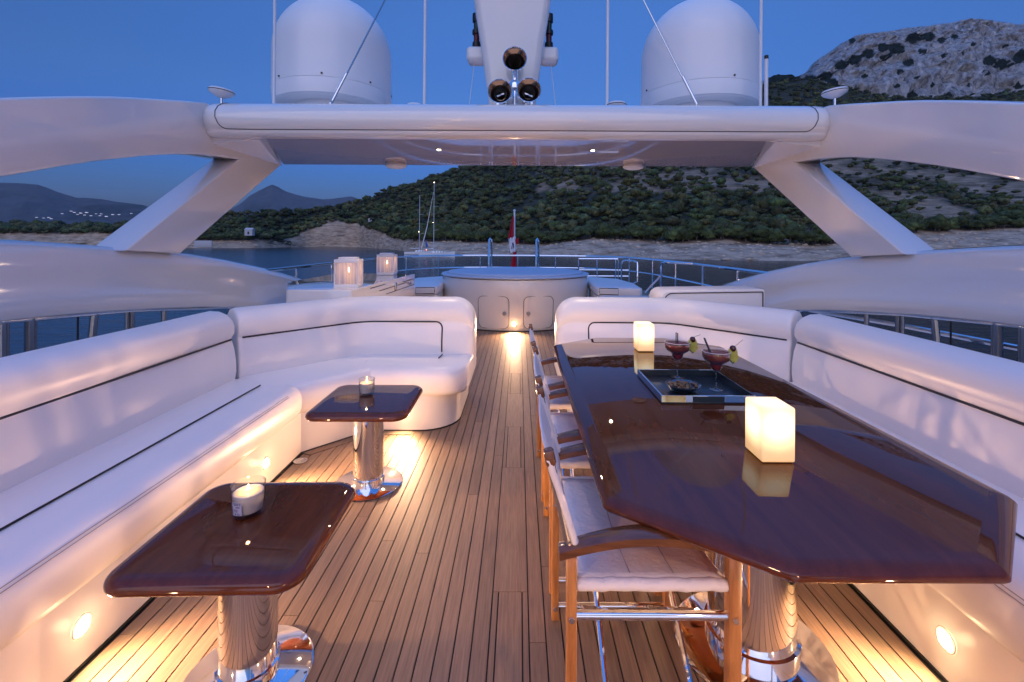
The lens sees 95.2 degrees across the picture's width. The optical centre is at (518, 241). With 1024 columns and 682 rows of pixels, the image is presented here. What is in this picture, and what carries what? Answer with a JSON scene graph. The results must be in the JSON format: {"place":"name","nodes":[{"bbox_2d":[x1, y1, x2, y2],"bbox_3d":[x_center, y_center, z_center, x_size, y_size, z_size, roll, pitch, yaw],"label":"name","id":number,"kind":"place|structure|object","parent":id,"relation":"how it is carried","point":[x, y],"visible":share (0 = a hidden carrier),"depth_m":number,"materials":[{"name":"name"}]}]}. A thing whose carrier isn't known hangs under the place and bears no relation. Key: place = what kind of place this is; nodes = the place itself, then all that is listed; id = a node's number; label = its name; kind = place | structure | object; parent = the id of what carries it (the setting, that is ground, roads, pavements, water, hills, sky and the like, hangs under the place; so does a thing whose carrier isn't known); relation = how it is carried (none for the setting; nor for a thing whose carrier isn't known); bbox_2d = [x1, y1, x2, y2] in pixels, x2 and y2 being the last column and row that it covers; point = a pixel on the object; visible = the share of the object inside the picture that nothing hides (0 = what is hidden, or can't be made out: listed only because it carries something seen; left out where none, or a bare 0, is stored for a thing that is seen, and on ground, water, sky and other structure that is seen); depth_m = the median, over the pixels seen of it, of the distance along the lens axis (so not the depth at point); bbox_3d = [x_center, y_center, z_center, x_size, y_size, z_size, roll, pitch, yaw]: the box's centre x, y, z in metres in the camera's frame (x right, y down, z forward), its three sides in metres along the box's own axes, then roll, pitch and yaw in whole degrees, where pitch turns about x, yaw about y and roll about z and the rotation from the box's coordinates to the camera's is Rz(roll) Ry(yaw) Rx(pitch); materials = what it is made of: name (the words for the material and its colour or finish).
{"place":"outdoors","nodes":[
{"label":"outdoors","id":0,"kind":"place"},
{"bbox_2d":[0,183,146,224],"bbox_3d":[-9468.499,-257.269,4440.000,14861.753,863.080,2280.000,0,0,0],"label":"mountain","id":1,"kind":"structure","parent":0,"point":[25,202],"depth_m":4546.50,"materials":[{"name":"grey stone"}]},
{"bbox_2d":[0,239,301,357],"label":"side coaming","id":2,"kind":"object","parent":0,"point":[39,281],"visible":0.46,"depth_m":3.49,"materials":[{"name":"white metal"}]},
{"bbox_2d":[0,96,1023,256],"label":"radar arch","id":3,"kind":"structure","parent":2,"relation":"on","point":[247,148],"depth_m":4.44,"materials":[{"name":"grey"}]},
{"bbox_2d":[207,86,234,102],"bbox_3d":[-2.942,-1.425,4.620,0.237,0.182,0.238,0,0,0],"label":"gps antenna","id":4,"kind":"object","parent":3,"relation":"on","point":[221,93],"visible":0.96,"depth_m":4.56,"materials":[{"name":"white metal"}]},
{"bbox_2d":[272,0,276,102],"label":"whip antenna","id":5,"kind":"object","parent":3,"relation":"on","point":[274,58],"depth_m":4.99,"materials":[{"name":"white"}]},
{"bbox_2d":[270,0,391,103],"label":"radome","id":6,"kind":"object","parent":3,"relation":"on","point":[318,43],"visible":0.76,"depth_m":5.26,"materials":[{"name":"white plastic"}]},
{"bbox_2d":[329,0,384,103],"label":"stay wire","id":7,"kind":"object","parent":3,"relation":"attached to","point":[338,88],"visible":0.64,"depth_m":5.04,"materials":[{"name":"silver metal"}]},
{"bbox_2d":[385,162,405,168],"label":"ceiling dome","id":8,"kind":"structure","parent":3,"relation":"hanging from","point":[395,165],"depth_m":5.77,"materials":[{"name":"white"}]},
{"bbox_2d":[423,0,426,103],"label":"whip antenna","id":9,"kind":"object","parent":3,"relation":"on","point":[424,50],"depth_m":4.99,"materials":[{"name":"white"}]},
{"bbox_2d":[466,0,558,104],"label":"mast","id":10,"kind":"object","parent":3,"relation":"on","point":[500,27],"visible":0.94,"depth_m":5.35,"materials":[{"name":"white plastic"}]},
{"bbox_2d":[497,71,532,104],"bbox_3d":[-0.047,-1.631,5.180,0.520,0.550,0.150,0,0,0],"label":"horn stand","id":11,"kind":"object","parent":3,"relation":"on","point":[514,82],"visible":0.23,"depth_m":5.17,"materials":[{"name":"silver metal"}]},
{"bbox_2d":[488,79,511,104],"bbox_3d":[-0.204,-1.611,5.264,0.265,0.265,0.532,0,0,0],"label":"horn","id":12,"kind":"object","parent":11,"relation":"attached to","point":[496,87],"visible":0.9,"depth_m":5.04,"materials":[{"name":"black metal"}]},
{"bbox_2d":[503,46,526,70],"bbox_3d":[-0.046,-1.979,5.314,0.265,0.265,0.532,0,0,0],"label":"horn","id":13,"kind":"object","parent":11,"relation":"attached to","point":[514,58],"visible":0.87,"depth_m":5.09,"materials":[{"name":"black metal"}]},
{"bbox_2d":[517,78,540,104],"bbox_3d":[0.107,-1.623,5.264,0.265,0.265,0.532,0,0,0],"label":"horn","id":14,"kind":"object","parent":11,"relation":"attached to","point":[531,85],"visible":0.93,"depth_m":5.04,"materials":[{"name":"black metal"}]},
{"bbox_2d":[605,0,608,104],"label":"whip antenna","id":15,"kind":"object","parent":3,"relation":"on","point":[607,52],"depth_m":4.99,"materials":[{"name":"white"}]},
{"bbox_2d":[623,163,643,169],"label":"ceiling dome","id":16,"kind":"structure","parent":3,"relation":"hanging from","point":[633,166],"depth_m":5.77,"materials":[{"name":"white plastic"}]},
{"bbox_2d":[643,0,697,104],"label":"stay wire","id":17,"kind":"object","parent":3,"relation":"attached to","point":[690,91],"visible":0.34,"depth_m":5.04,"materials":[{"name":"silver metal"}]},
{"bbox_2d":[641,0,758,105],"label":"radome","id":18,"kind":"object","parent":3,"relation":"on","point":[713,46],"visible":0.71,"depth_m":5.27,"materials":[{"name":"white plastic"}]},
{"bbox_2d":[759,0,762,105],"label":"whip antenna","id":19,"kind":"object","parent":3,"relation":"on","point":[760,48],"depth_m":4.99,"materials":[{"name":"white"}]},
{"bbox_2d":[764,55,768,105],"bbox_3d":[2.619,-1.652,4.950,0.042,0.640,0.044,0,0,0],"label":"rod antenna","id":20,"kind":"object","parent":3,"relation":"on","point":[766,57],"visible":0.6,"depth_m":4.94,"materials":[{"name":"silver metal"}]},
{"bbox_2d":[821,86,848,104],"bbox_3d":[3.120,-1.408,4.620,0.237,0.207,0.238,0,0,0],"label":"gps antenna","id":21,"kind":"object","parent":3,"relation":"on","point":[834,93],"visible":0.98,"depth_m":4.56,"materials":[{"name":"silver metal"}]},
{"bbox_2d":[230,185,356,214],"bbox_3d":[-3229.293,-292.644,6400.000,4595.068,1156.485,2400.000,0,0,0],"label":"peak","id":22,"kind":"structure","parent":0,"point":[272,197],"depth_m":6867.61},
{"bbox_2d":[488,238,492,266],"bbox_3d":[-0.770,0.472,12.505,0.056,1.149,0.177,0,0,33],"label":"grab handle","id":23,"kind":"object","parent":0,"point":[489,239],"visible":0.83,"depth_m":12.47,"materials":[{"name":"silver metal"}]},
{"bbox_2d":[0,80,1023,260],"bbox_3d":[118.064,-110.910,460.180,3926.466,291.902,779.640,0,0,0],"label":"hillside","id":24,"kind":"structure","parent":0,"point":[344,232],"depth_m":320.71,"materials":[{"name":"green plant"}]},
{"bbox_2d":[194,241,211,246],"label":"sea wall","id":25,"kind":"structure","parent":24,"relation":"on","point":[202,243],"depth_m":370.00,"materials":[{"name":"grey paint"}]},
{"bbox_2d":[244,228,254,235],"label":"stone hut","id":26,"kind":"object","parent":24,"relation":"on","point":[249,231],"visible":1,"depth_m":395.00,"materials":[{"name":"grey paint"}]},
{"bbox_2d":[421,229,435,240],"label":"pine tree","id":27,"kind":"object","parent":24,"relation":"on","point":[429,234],"visible":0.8,"depth_m":269.76,"materials":[{"name":"green plant"}]},
{"bbox_2d":[434,223,454,240],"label":"pine tree","id":28,"kind":"object","parent":24,"relation":"on","point":[443,228],"visible":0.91,"depth_m":271.95,"materials":[{"name":"green plant"}]},
{"bbox_2d":[473,229,486,241],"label":"pine tree","id":29,"kind":"object","parent":24,"relation":"on","point":[480,234],"visible":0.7,"depth_m":264.82,"materials":[{"name":"green plant"}]},
{"bbox_2d":[0,78,1023,242],"bbox_3d":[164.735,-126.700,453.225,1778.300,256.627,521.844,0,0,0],"label":"forest","id":30,"kind":"object","parent":24,"relation":"on","point":[748,216],"visible":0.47,"depth_m":350.51,"materials":[{"name":"green plant"}]},
{"bbox_2d":[516,232,530,243],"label":"pine tree","id":31,"kind":"object","parent":24,"relation":"on","point":[523,236],"visible":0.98,"depth_m":261.06,"materials":[{"name":"green plant"}]},
{"bbox_2d":[529,228,546,240],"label":"pine tree","id":32,"kind":"object","parent":24,"relation":"on","point":[536,234],"visible":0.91,"depth_m":259.91,"materials":[{"name":"green plant"}]},
{"bbox_2d":[548,233,561,243],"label":"pine tree","id":33,"kind":"object","parent":24,"relation":"on","point":[554,238],"visible":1,"depth_m":249.65,"materials":[{"name":"green plant"}]},
{"bbox_2d":[566,229,582,240],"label":"pine tree","id":34,"kind":"object","parent":24,"relation":"on","point":[575,233],"visible":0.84,"depth_m":244.77,"materials":[{"name":"green plant"}]},
{"bbox_2d":[593,222,612,238],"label":"pine tree","id":35,"kind":"object","parent":24,"relation":"on","point":[597,232],"visible":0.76,"depth_m":234.41,"materials":[{"name":"green plant"}]},
{"bbox_2d":[188,230,1023,259],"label":"shore rocks","id":36,"kind":"object","parent":24,"relation":"on","point":[760,251],"visible":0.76,"depth_m":210.71,"materials":[{"name":"grey stone"}]},
{"bbox_2d":[595,223,616,238],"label":"pine tree","id":37,"kind":"object","parent":24,"relation":"on","point":[605,228],"visible":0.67,"depth_m":233.64,"materials":[{"name":"green plant"}]},
{"bbox_2d":[607,229,624,238],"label":"pine tree","id":38,"kind":"object","parent":24,"relation":"on","point":[614,233],"visible":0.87,"depth_m":224.62,"materials":[{"name":"green plant"}]},
{"bbox_2d":[650,225,670,241],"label":"pine tree","id":39,"kind":"object","parent":24,"relation":"on","point":[657,231],"visible":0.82,"depth_m":213.44,"materials":[{"name":"green plant"}]},
{"bbox_2d":[661,226,680,242],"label":"pine tree","id":40,"kind":"object","parent":24,"relation":"on","point":[670,234],"visible":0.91,"depth_m":206.02,"materials":[{"name":"green plant"}]},
{"bbox_2d":[674,227,692,242],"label":"pine tree","id":41,"kind":"object","parent":24,"relation":"on","point":[686,234],"visible":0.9,"depth_m":203.40,"materials":[{"name":"green plant"}]},
{"bbox_2d":[684,219,704,240],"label":"pine tree","id":42,"kind":"object","parent":24,"relation":"on","point":[694,224],"visible":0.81,"depth_m":205.70,"materials":[{"name":"green plant"}]},
{"bbox_2d":[697,225,716,240],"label":"pine tree","id":43,"kind":"object","parent":24,"relation":"on","point":[708,234],"visible":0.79,"depth_m":203.25,"materials":[{"name":"green plant"}]},
{"bbox_2d":[712,229,732,240],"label":"pine tree","id":44,"kind":"object","parent":24,"relation":"on","point":[718,232],"visible":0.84,"depth_m":202.99,"materials":[{"name":"green plant"}]},
{"bbox_2d":[725,231,746,239],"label":"pine tree","id":45,"kind":"object","parent":24,"relation":"on","point":[734,235],"visible":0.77,"depth_m":203.67,"materials":[{"name":"green plant"}]},
{"bbox_2d":[728,224,744,238],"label":"pine tree","id":46,"kind":"object","parent":24,"relation":"on","point":[739,228],"visible":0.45,"depth_m":204.26,"materials":[{"name":"green plant"}]},
{"bbox_2d":[749,224,772,242],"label":"pine tree","id":47,"kind":"object","parent":24,"relation":"on","point":[761,230],"visible":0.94,"depth_m":200.07,"materials":[{"name":"green plant"}]},
{"bbox_2d":[769,228,787,244],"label":"pine tree","id":48,"kind":"object","parent":24,"relation":"on","point":[778,232],"visible":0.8,"depth_m":198.22,"materials":[{"name":"green plant"}]},
{"bbox_2d":[778,226,802,243],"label":"pine tree","id":49,"kind":"object","parent":24,"relation":"on","point":[789,232],"visible":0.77,"depth_m":197.56,"materials":[{"name":"green plant"}]},
{"bbox_2d":[785,222,807,242],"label":"pine tree","id":50,"kind":"object","parent":24,"relation":"on","point":[794,225],"visible":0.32,"depth_m":199.18,"materials":[{"name":"green plant"}]},
{"bbox_2d":[792,237,820,243],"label":"pine tree","id":51,"kind":"object","parent":24,"relation":"on","point":[806,240],"visible":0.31,"depth_m":197.92,"materials":[{"name":"green plant"}]},
{"bbox_2d":[795,230,820,243],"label":"pine tree","id":52,"kind":"object","parent":24,"relation":"on","point":[806,234],"visible":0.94,"depth_m":195.26,"materials":[{"name":"green plant"}]},
{"bbox_2d":[819,234,833,244],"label":"pine tree","id":53,"kind":"object","parent":24,"relation":"on","point":[826,238],"visible":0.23,"depth_m":201.74,"materials":[{"name":"green plant"}]},
{"bbox_2d":[901,219,921,230],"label":"pine tree","id":54,"kind":"object","parent":24,"relation":"on","point":[912,226],"visible":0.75,"depth_m":224.51,"materials":[{"name":"green plant"}]},
{"bbox_2d":[925,219,947,231],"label":"pine tree","id":55,"kind":"object","parent":24,"relation":"on","point":[932,223],"visible":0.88,"depth_m":229.63,"materials":[{"name":"green plant"}]},
{"bbox_2d":[927,215,950,232],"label":"pine tree","id":56,"kind":"object","parent":24,"relation":"on","point":[939,218],"visible":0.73,"depth_m":229.05,"materials":[{"name":"green plant"}]},
{"bbox_2d":[948,216,970,229],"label":"pine tree","id":57,"kind":"object","parent":24,"relation":"on","point":[961,220],"visible":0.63,"depth_m":236.43,"materials":[{"name":"green plant"}]},
{"bbox_2d":[974,219,994,230],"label":"pine tree","id":58,"kind":"object","parent":24,"relation":"on","point":[987,223],"visible":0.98,"depth_m":229.35,"materials":[{"name":"green plant"}]},
{"bbox_2d":[989,216,1005,228],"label":"pine tree","id":59,"kind":"object","parent":24,"relation":"on","point":[995,219],"visible":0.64,"depth_m":229.60,"materials":[{"name":"green plant"}]},
{"bbox_2d":[999,218,1017,228],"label":"pine tree","id":60,"kind":"object","parent":24,"relation":"on","point":[1003,222],"visible":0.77,"depth_m":227.96,"materials":[{"name":"green plant"}]},
{"bbox_2d":[996,209,1023,219],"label":"pine tree","id":61,"kind":"object","parent":24,"relation":"on","point":[1012,213],"visible":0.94,"depth_m":233.69,"materials":[{"name":"green plant"}]},
{"bbox_2d":[1003,203,1023,209],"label":"pine tree","id":62,"kind":"object","parent":24,"relation":"on","point":[1016,206],"visible":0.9,"depth_m":243.99,"materials":[{"name":"green plant"}]},
{"bbox_2d":[1011,217,1023,227],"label":"pine tree","id":63,"kind":"object","parent":24,"relation":"on","point":[1021,222],"visible":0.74,"depth_m":226.97,"materials":[{"name":"green plant"}]},
{"bbox_2d":[0,0,1023,208],"label":"sky","id":64,"kind":"structure","parent":0,"point":[154,49],"materials":[{"name":"blue"}]},
{"bbox_2d":[10,247,1017,360],"bbox_3d":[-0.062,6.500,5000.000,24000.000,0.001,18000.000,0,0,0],"label":"sea","id":65,"kind":"structure","parent":0,"point":[52,332],"depth_m":102.83,"materials":[{"name":"blue liquid"}]},
{"bbox_2d":[404,200,431,255],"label":"sailing boat","id":66,"kind":"object","parent":65,"relation":"on","point":[416,252],"visible":0.77,"depth_m":203.23,"materials":[{"name":"white"}]},
{"bbox_2d":[419,182,454,256],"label":"sailing boat","id":67,"kind":"object","parent":65,"relation":"on","point":[433,252],"visible":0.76,"depth_m":189.54,"materials":[{"name":"white"}]},
{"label":"superstructure","id":68,"kind":"structure","parent":65,"relation":"in","visible":0},
{"bbox_2d":[67,330,943,681],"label":"deck","id":69,"kind":"structure","parent":68,"relation":"on","point":[433,566],"depth_m":1.97,"materials":[{"name":"brown wood"}]},
{"bbox_2d":[103,482,354,681],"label":"coffee table","id":70,"kind":"object","parent":69,"relation":"on","point":[247,569],"visible":1,"depth_m":1.53,"materials":[{"name":"brown wood"}]},
{"bbox_2d":[230,475,265,519],"bbox_3d":[-0.965,0.912,1.665,0.112,0.106,0.112,0,0,0],"label":"glass candle","id":71,"kind":"object","parent":70,"relation":"on","point":[247,499],"visible":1,"depth_m":1.64,"materials":[{"name":"white glass"}]},
{"bbox_2d":[0,296,475,681],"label":"corner sofa","id":72,"kind":"object","parent":69,"relation":"on","point":[117,448],"visible":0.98,"depth_m":2.41,"materials":[{"name":"white leather"}]},
{"bbox_2d":[71,612,91,639],"bbox_3d":[-1.527,1.350,1.640,0.017,0.078,0.078,0,0,0],"label":"courtesy light","id":73,"kind":"object","parent":72,"relation":"attached to","point":[81,626],"visible":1,"depth_m":1.63,"materials":[{"name":"white"}]},
{"bbox_2d":[286,273,414,302],"bbox_3d":[-2.188,0.989,5.935,1.193,1.000,2.430,0,0,0],"label":"bar cabinet","id":74,"kind":"object","parent":69,"relation":"on","point":[316,288],"visible":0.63,"depth_m":5.43,"materials":[{"name":"white plastic"}]},
{"bbox_2d":[331,257,362,287],"bbox_3d":[-1.872,0.326,5.067,0.302,0.330,0.250,0,0,-7],"label":"lantern","id":75,"kind":"object","parent":74,"relation":"on","point":[349,272],"visible":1,"depth_m":4.96,"materials":[{"name":"white glass"}]},
{"bbox_2d":[375,253,396,274],"bbox_3d":[-1.988,0.325,6.949,0.302,0.330,0.250,0,0,-3],"label":"lantern","id":76,"kind":"object","parent":74,"relation":"on","point":[386,263],"visible":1,"depth_m":6.83,"materials":[{"name":"white glass"}]},
{"bbox_2d":[305,385,422,501],"bbox_3d":[-0.931,1.230,2.890,0.584,0.529,0.584,0,0,-1],"label":"coffee table","id":77,"kind":"object","parent":69,"relation":"on","point":[370,476],"visible":0.95,"depth_m":2.81,"materials":[{"name":"brown wood"}]},
{"bbox_2d":[359,378,374,393],"bbox_3d":[-0.965,0.915,2.960,0.100,0.098,0.100,0,0,0],"label":"glass candle","id":78,"kind":"object","parent":77,"relation":"on","point":[366,386],"visible":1,"depth_m":2.93,"materials":[{"name":"glass"}]},
{"bbox_2d":[415,276,443,296],"bbox_3d":[-1.776,1.118,8.895,0.818,0.747,2.603,0,0,0],"label":"sun pad","id":79,"kind":"object","parent":69,"relation":"on","point":[429,286],"visible":0.29,"depth_m":8.02,"materials":[{"name":"plastic"}]},
{"bbox_2d":[441,267,588,331],"bbox_3d":[-0.075,1.022,9.120,2.850,0.955,2.850,0,0,0],"label":"hot tub","id":80,"kind":"object","parent":69,"relation":"on","point":[501,299],"visible":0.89,"depth_m":7.84,"materials":[{"name":"white plastic"}]},
{"bbox_2d":[528,324,571,501],"bbox_3d":[0.361,1.037,2.982,0.595,0.922,0.628,0,0,0],"label":"directors chair","id":81,"kind":"object","parent":69,"relation":"on","point":[554,382],"visible":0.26,"depth_m":2.83,"materials":[{"name":"white fabric"}]},
{"bbox_2d":[532,346,661,594],"bbox_3d":[0.365,1.037,2.278,0.595,0.922,0.628,0,0,1],"label":"directors chair","id":82,"kind":"object","parent":69,"relation":"on","point":[566,430],"visible":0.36,"depth_m":2.27,"materials":[{"name":"white fabric"}]},
{"bbox_2d":[587,277,641,296],"bbox_3d":[1.705,1.135,8.895,0.818,0.747,2.603,0,0,0],"label":"sun pad","id":83,"kind":"object","parent":69,"relation":"on","point":[598,286],"visible":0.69,"depth_m":7.92,"materials":[{"name":"plastic"}]},
{"bbox_2d":[536,385,741,681],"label":"directors chair","id":84,"kind":"object","parent":69,"relation":"on","point":[599,548],"visible":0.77,"depth_m":1.30,"materials":[{"name":"white fabric"}]},
{"bbox_2d":[553,338,1017,681],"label":"dining table","id":85,"kind":"object","parent":69,"relation":"on","point":[845,497],"visible":0.87,"depth_m":1.55,"materials":[{"name":"brown wood"}]},
{"bbox_2d":[634,321,653,351],"bbox_3d":[0.879,0.668,3.290,0.116,0.192,0.124,0,0,0],"label":"block lamp","id":86,"kind":"object","parent":85,"relation":"on","point":[643,336],"visible":1,"depth_m":3.23,"materials":[{"name":"beige glass"}]},
{"bbox_2d":[637,369,755,403],"bbox_3d":[0.891,0.744,2.420,0.444,0.040,0.451,0,0,0],"label":"serving tray","id":87,"kind":"object","parent":85,"relation":"on","point":[655,380],"visible":0.84,"depth_m":2.40,"materials":[{"name":"black"}]},
{"bbox_2d":[665,332,700,376],"bbox_3d":[0.898,0.632,2.590,0.179,0.247,0.140,0,0,33],"label":"cocktail glass","id":88,"kind":"object","parent":87,"relation":"on","point":[677,349],"visible":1,"depth_m":2.58,"materials":[{"name":"red glass"}]},
{"bbox_2d":[665,380,700,393],"bbox_3d":[0.828,0.736,2.360,0.172,0.039,0.172,0,0,0],"label":"nut bowl","id":89,"kind":"object","parent":87,"relation":"on","point":[682,387],"visible":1,"depth_m":2.33,"materials":[{"name":"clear glass"}]},
{"bbox_2d":[702,338,739,389],"bbox_3d":[1.027,0.625,2.373,0.187,0.263,0.140,0,0,31],"label":"cocktail glass","id":90,"kind":"object","parent":87,"relation":"on","point":[716,359],"visible":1,"depth_m":2.37,"materials":[{"name":"red glass"}]},
{"bbox_2d":[745,397,794,462],"bbox_3d":[0.892,0.668,1.665,0.116,0.192,0.124,0,0,0],"label":"block lamp","id":91,"kind":"object","parent":85,"relation":"on","point":[769,429],"visible":1,"depth_m":1.60,"materials":[{"name":"beige"}]},
{"bbox_2d":[554,297,1023,681],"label":"corner sofa","id":92,"kind":"object","parent":69,"relation":"on","point":[959,409],"visible":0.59,"depth_m":2.32,"materials":[{"name":"white leather"}]},
{"bbox_2d":[935,625,955,654],"bbox_3d":[1.454,1.364,1.600,0.017,0.078,0.078,0,0,0],"label":"courtesy light","id":93,"kind":"object","parent":92,"relation":"attached to","point":[945,639],"visible":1,"depth_m":1.59,"materials":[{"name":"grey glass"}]},
{"bbox_2d":[642,290,649,295],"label":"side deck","id":94,"kind":"structure","parent":68,"relation":"on","point":[646,293],"depth_m":10.36,"materials":[{"name":"white"}]},
{"bbox_2d":[513,209,515,252],"bbox_3d":[-0.131,0.105,12.927,0.076,1.991,0.123,0,0,0],"label":"flagpole","id":95,"kind":"object","parent":94,"relation":"on","point":[514,210],"visible":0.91,"depth_m":12.92,"materials":[{"name":"white metal"}]},
{"bbox_2d":[508,216,518,266],"bbox_3d":[-0.161,0.024,12.852,0.311,1.450,0.082,0,0,0],"label":"ensign","id":96,"kind":"object","parent":95,"relation":"attached to","point":[513,241],"visible":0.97,"depth_m":12.85,"materials":[{"name":"red fabric"}]},
{"bbox_2d":[266,255,767,288],"bbox_3d":[-0.034,0.748,9.043,6.291,0.783,7.321,0,0,0],"label":"stern rail","id":97,"kind":"object","parent":94,"relation":"on","point":[737,270],"visible":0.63,"depth_m":9.86,"materials":[{"name":"silver metal"}]},
{"bbox_2d":[535,238,538,266],"bbox_3d":[0.490,0.478,12.505,0.056,1.149,0.177,0,0,33],"label":"grab handle","id":98,"kind":"object","parent":94,"relation":"on","point":[536,252],"visible":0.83,"depth_m":12.44,"materials":[{"name":"silver metal"}]},
{"bbox_2d":[578,258,637,282],"bbox_3d":[1.974,0.725,10.465,1.186,0.670,1.006,0,0,0],"label":"stair guard","id":99,"kind":"object","parent":94,"relation":"on","point":[615,270],"visible":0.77,"depth_m":10.94,"materials":[{"name":"silver metal"}]},
{"bbox_2d":[644,261,693,292],"bbox_3d":[2.687,0.733,8.374,0.857,0.760,0.147,0,0,33],"label":"handrail","id":100,"kind":"object","parent":94,"relation":"on","point":[660,276],"visible":0.91,"depth_m":8.48,"materials":[{"name":"silver metal"}]},
{"bbox_2d":[649,286,764,306],"bbox_3d":[2.061,0.760,5.185,1.130,0.509,0.430,0,0,0],"label":"bolster","id":101,"kind":"object","parent":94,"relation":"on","point":[746,295],"visible":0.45,"depth_m":4.98,"materials":[{"name":"leather"}]},
{"bbox_2d":[721,245,1023,362],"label":"side coaming","id":102,"kind":"object","parent":94,"relation":"on","point":[979,285],"visible":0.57,"depth_m":3.51,"materials":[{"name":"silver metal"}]},
{"bbox_2d":[762,18,1023,97],"bbox_3d":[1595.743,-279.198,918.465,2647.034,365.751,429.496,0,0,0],"label":"rocky mountain","id":103,"kind":"structure","parent":0,"point":[964,57],"depth_m":801.85,"materials":[{"name":"grey stone"}]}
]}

